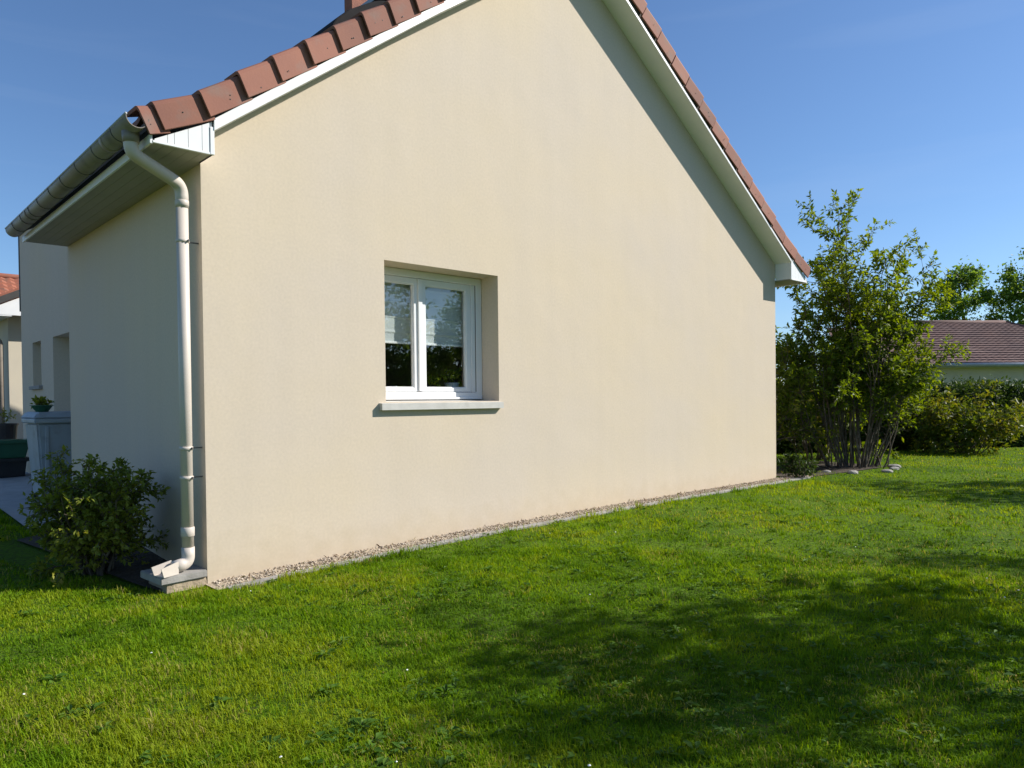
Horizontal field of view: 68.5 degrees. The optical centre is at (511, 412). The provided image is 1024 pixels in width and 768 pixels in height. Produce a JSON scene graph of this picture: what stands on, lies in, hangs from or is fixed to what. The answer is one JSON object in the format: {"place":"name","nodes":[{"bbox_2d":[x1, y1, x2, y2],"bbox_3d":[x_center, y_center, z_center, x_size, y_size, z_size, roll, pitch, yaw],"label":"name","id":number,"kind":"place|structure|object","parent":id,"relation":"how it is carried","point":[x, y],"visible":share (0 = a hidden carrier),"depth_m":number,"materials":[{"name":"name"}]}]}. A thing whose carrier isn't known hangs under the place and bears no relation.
{"place":"outdoors","nodes":[
{"label":"outdoors","id":0,"kind":"place"},
{"bbox_2d":[0,472,55,527],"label":"path","id":1,"kind":"structure","parent":0,"point":[12,496],"depth_m":9.23,"materials":[{"name":"grey concrete"}]},
{"bbox_2d":[0,456,28,477],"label":"black crate","id":2,"kind":"object","parent":1,"relation":"on","point":[12,467],"visible":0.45,"depth_m":11.07,"materials":[{"name":"plastic"}]},
{"bbox_2d":[0,438,27,458],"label":"green tub","id":3,"kind":"object","parent":2,"relation":"on","point":[13,448],"visible":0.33,"depth_m":11.06,"materials":[{"name":"plastic"}]},
{"bbox_2d":[0,407,18,438],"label":"black planter","id":4,"kind":"object","parent":3,"relation":"on","point":[8,430],"visible":0.95,"depth_m":13.39,"materials":[{"name":"plastic"}]},
{"bbox_2d":[21,411,71,497],"bbox_3d":[-5.536,0.506,9.133,0.603,1.050,0.746,-1,1,-44],"label":"rubbish bin","id":5,"kind":"object","parent":1,"relation":"on","point":[48,432],"visible":0.45,"depth_m":8.84,"materials":[{"name":"plastic"}]},
{"bbox_2d":[30,394,54,411],"bbox_3d":[-5.679,-0.121,9.085,0.259,0.215,0.264,-1,1,-43],"label":"bowl planter","id":6,"kind":"object","parent":5,"relation":"on","point":[41,404],"visible":1,"depth_m":9.04,"materials":[{"name":"green plastic"}]},
{"bbox_2d":[427,373,441,386],"bbox_3d":[-0.788,-0.294,7.601,0.158,0.227,0.186,-1,1,-15],"label":"window plant","id":7,"kind":"object","parent":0,"point":[434,380],"depth_m":7.57,"materials":[{"name":"green plant"}]},
{"bbox_2d":[440,367,462,386],"bbox_3d":[-0.631,-0.330,7.744,0.259,0.291,0.233,-1,1,-43],"label":"window plant","id":8,"kind":"object","parent":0,"point":[455,375],"depth_m":7.72,"materials":[{"name":"green plant"}]},
{"bbox_2d":[0,446,1023,767],"bbox_3d":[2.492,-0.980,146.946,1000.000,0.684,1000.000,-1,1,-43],"label":"ground","id":9,"kind":"structure","parent":0,"point":[12,550],"depth_m":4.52,"materials":[{"name":"green plant"}]},
{"bbox_2d":[0,273,18,293],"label":"roof","id":10,"kind":"structure","parent":9,"relation":"on","point":[9,282],"depth_m":30.36,"materials":[{"name":"tile"}]},
{"bbox_2d":[0,288,22,438],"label":"annexe","id":11,"kind":"structure","parent":9,"relation":"on","point":[11,394],"depth_m":15.10,"materials":[{"name":"white paint"}]},
{"bbox_2d":[18,534,166,589],"bbox_3d":[-3.603,1.196,6.470,0.820,0.153,2.950,-1,1,-43],"label":"flower bed","id":12,"kind":"object","parent":9,"relation":"on","point":[127,572],"visible":0.26,"depth_m":6.10,"materials":[{"name":"soil"}]},
{"bbox_2d":[17,444,171,587],"bbox_3d":[-3.265,0.772,5.932,1.088,1.046,1.193,-1,1,6],"label":"corner bush","id":13,"kind":"object","parent":9,"relation":"on","point":[95,524],"visible":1,"depth_m":5.68,"materials":[{"name":"green plant"}]},
{"bbox_2d":[140,564,206,593],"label":"splash block","id":14,"kind":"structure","parent":9,"relation":"on","point":[192,575],"depth_m":5.50,"materials":[{"name":"concrete"}]},
{"bbox_2d":[5,0,810,585],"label":"house","id":15,"kind":"structure","parent":9,"relation":"on","point":[567,200],"depth_m":7.27,"materials":[{"name":"beige paint"}]},
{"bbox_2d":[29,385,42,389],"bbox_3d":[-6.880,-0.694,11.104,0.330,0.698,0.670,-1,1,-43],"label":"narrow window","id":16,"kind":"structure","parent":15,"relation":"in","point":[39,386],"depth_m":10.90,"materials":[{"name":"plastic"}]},
{"bbox_2d":[384,282,462,346],"bbox_3d":[-0.899,-1.025,7.412,1.240,0.712,0.040,-1,1,-43],"label":"window blind","id":17,"kind":"object","parent":15,"relation":"attached to","point":[444,317],"depth_m":7.50,"materials":[{"name":"white fabric"}]},
{"bbox_2d":[379,266,503,409],"bbox_3d":[-0.748,-0.704,7.233,1.447,1.333,0.379,-1,1,-43],"label":"window","id":18,"kind":"structure","parent":15,"relation":"in","point":[470,288],"depth_m":7.33,"materials":[{"name":"white plastic"}]},
{"bbox_2d":[207,474,812,589],"bbox_3d":[1.232,1.136,8.736,9.420,0.116,0.280,-1,1,-43],"label":"gravel bed","id":19,"kind":"object","parent":9,"relation":"on","point":[213,585],"visible":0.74,"depth_m":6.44,"materials":[{"name":"grey gravel"}]},
{"bbox_2d":[0,505,1023,767],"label":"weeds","id":20,"kind":"object","parent":9,"relation":"on","point":[380,761],"visible":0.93,"depth_m":3.69,"materials":[{"name":"green plant"}]},
{"bbox_2d":[226,477,810,590],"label":"kerb","id":21,"kind":"structure","parent":9,"relation":"on","point":[478,535],"depth_m":7.13,"materials":[{"name":"concrete"}]},
{"bbox_2d":[775,326,839,464],"bbox_3d":[4.295,-0.305,13.602,3.209,2.664,3.241,-1,1,-5],"label":"garden bush","id":22,"kind":"object","parent":9,"relation":"on","point":[779,424],"visible":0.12,"depth_m":13.05,"materials":[{"name":"green plant"}]},
{"bbox_2d":[776,461,886,475],"bbox_3d":[5.114,0.977,13.029,3.606,0.008,1.470,-1,1,-40],"label":"shrub bed","id":23,"kind":"object","parent":9,"relation":"on","point":[821,467],"visible":0.37,"depth_m":12.92,"materials":[{"name":"soil"}]},
{"bbox_2d":[776,452,818,477],"bbox_3d":[4.473,0.839,11.763,0.652,0.515,0.485,0,1,32],"label":"plant","id":24,"kind":"object","parent":23,"relation":"on","point":[795,464],"visible":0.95,"depth_m":11.70,"materials":[{"name":"green plant"}]},
{"bbox_2d":[775,188,971,468],"bbox_3d":[6.143,-1.636,13.415,3.875,5.323,2.713,-1,1,-12],"label":"tall shrub","id":25,"kind":"object","parent":23,"relation":"on","point":[850,368],"visible":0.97,"depth_m":13.15,"materials":[{"name":"green plant"}]},
{"bbox_2d":[775,325,923,461],"bbox_3d":[6.088,-0.267,15.225,3.910,3.090,3.777,-1,1,-43],"label":"garden bush","id":26,"kind":"object","parent":9,"relation":"on","point":[826,452],"visible":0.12,"depth_m":14.96,"materials":[{"name":"green plant"}]},
{"bbox_2d":[847,470,857,473],"bbox_3d":[5.601,0.988,12.364,0.166,0.091,0.196,0,1,28],"label":"border stone","id":27,"kind":"object","parent":9,"relation":"on","point":[852,472],"visible":0.74,"depth_m":12.30,"materials":[{"name":"stone"}]},
{"bbox_2d":[881,469,892,472],"bbox_3d":[6.265,0.978,12.559,0.166,0.076,0.183,-1,1,-10],"label":"border stone","id":28,"kind":"object","parent":9,"relation":"on","point":[887,470],"visible":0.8,"depth_m":12.50,"materials":[{"name":"stone"}]},
{"bbox_2d":[889,464,900,467],"bbox_3d":[6.771,0.952,13.294,0.189,0.100,0.216,0,1,44],"label":"border stone","id":29,"kind":"object","parent":9,"relation":"on","point":[894,465],"visible":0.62,"depth_m":13.23,"materials":[{"name":"stone"}]},
{"bbox_2d":[776,374,1023,454],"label":"hedge","id":30,"kind":"object","parent":9,"relation":"on","point":[1009,392],"visible":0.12,"depth_m":17.88,"materials":[{"name":"green plant"}]},
{"bbox_2d":[815,315,1023,397],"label":"neighbour house","id":31,"kind":"structure","parent":9,"relation":"on","point":[996,348],"depth_m":32.10,"materials":[{"name":"brown tile"}]},
{"bbox_2d":[900,379,1023,454],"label":"garden bush","id":32,"kind":"object","parent":9,"relation":"on","point":[979,422],"visible":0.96,"depth_m":16.33,"materials":[{"name":"green plant"}]},
{"bbox_2d":[924,255,1007,320],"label":"background tree","id":33,"kind":"object","parent":9,"relation":"on","point":[966,276],"visible":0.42,"depth_m":45.44,"materials":[{"name":"green plant"}]},
{"bbox_2d":[985,256,1023,324],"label":"background tree","id":34,"kind":"object","parent":9,"relation":"on","point":[1012,293],"visible":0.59,"depth_m":43.75,"materials":[{"name":"green plant"}]},
{"bbox_2d":[990,246,1023,321],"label":"background tree","id":35,"kind":"object","parent":9,"relation":"on","point":[1022,258],"visible":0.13,"depth_m":48.87,"materials":[{"name":"green plant"}]},
{"bbox_2d":[0,0,1023,384],"label":"sky","id":36,"kind":"structure","parent":0,"point":[917,105],"materials":[{"name":"blue"}]}
]}

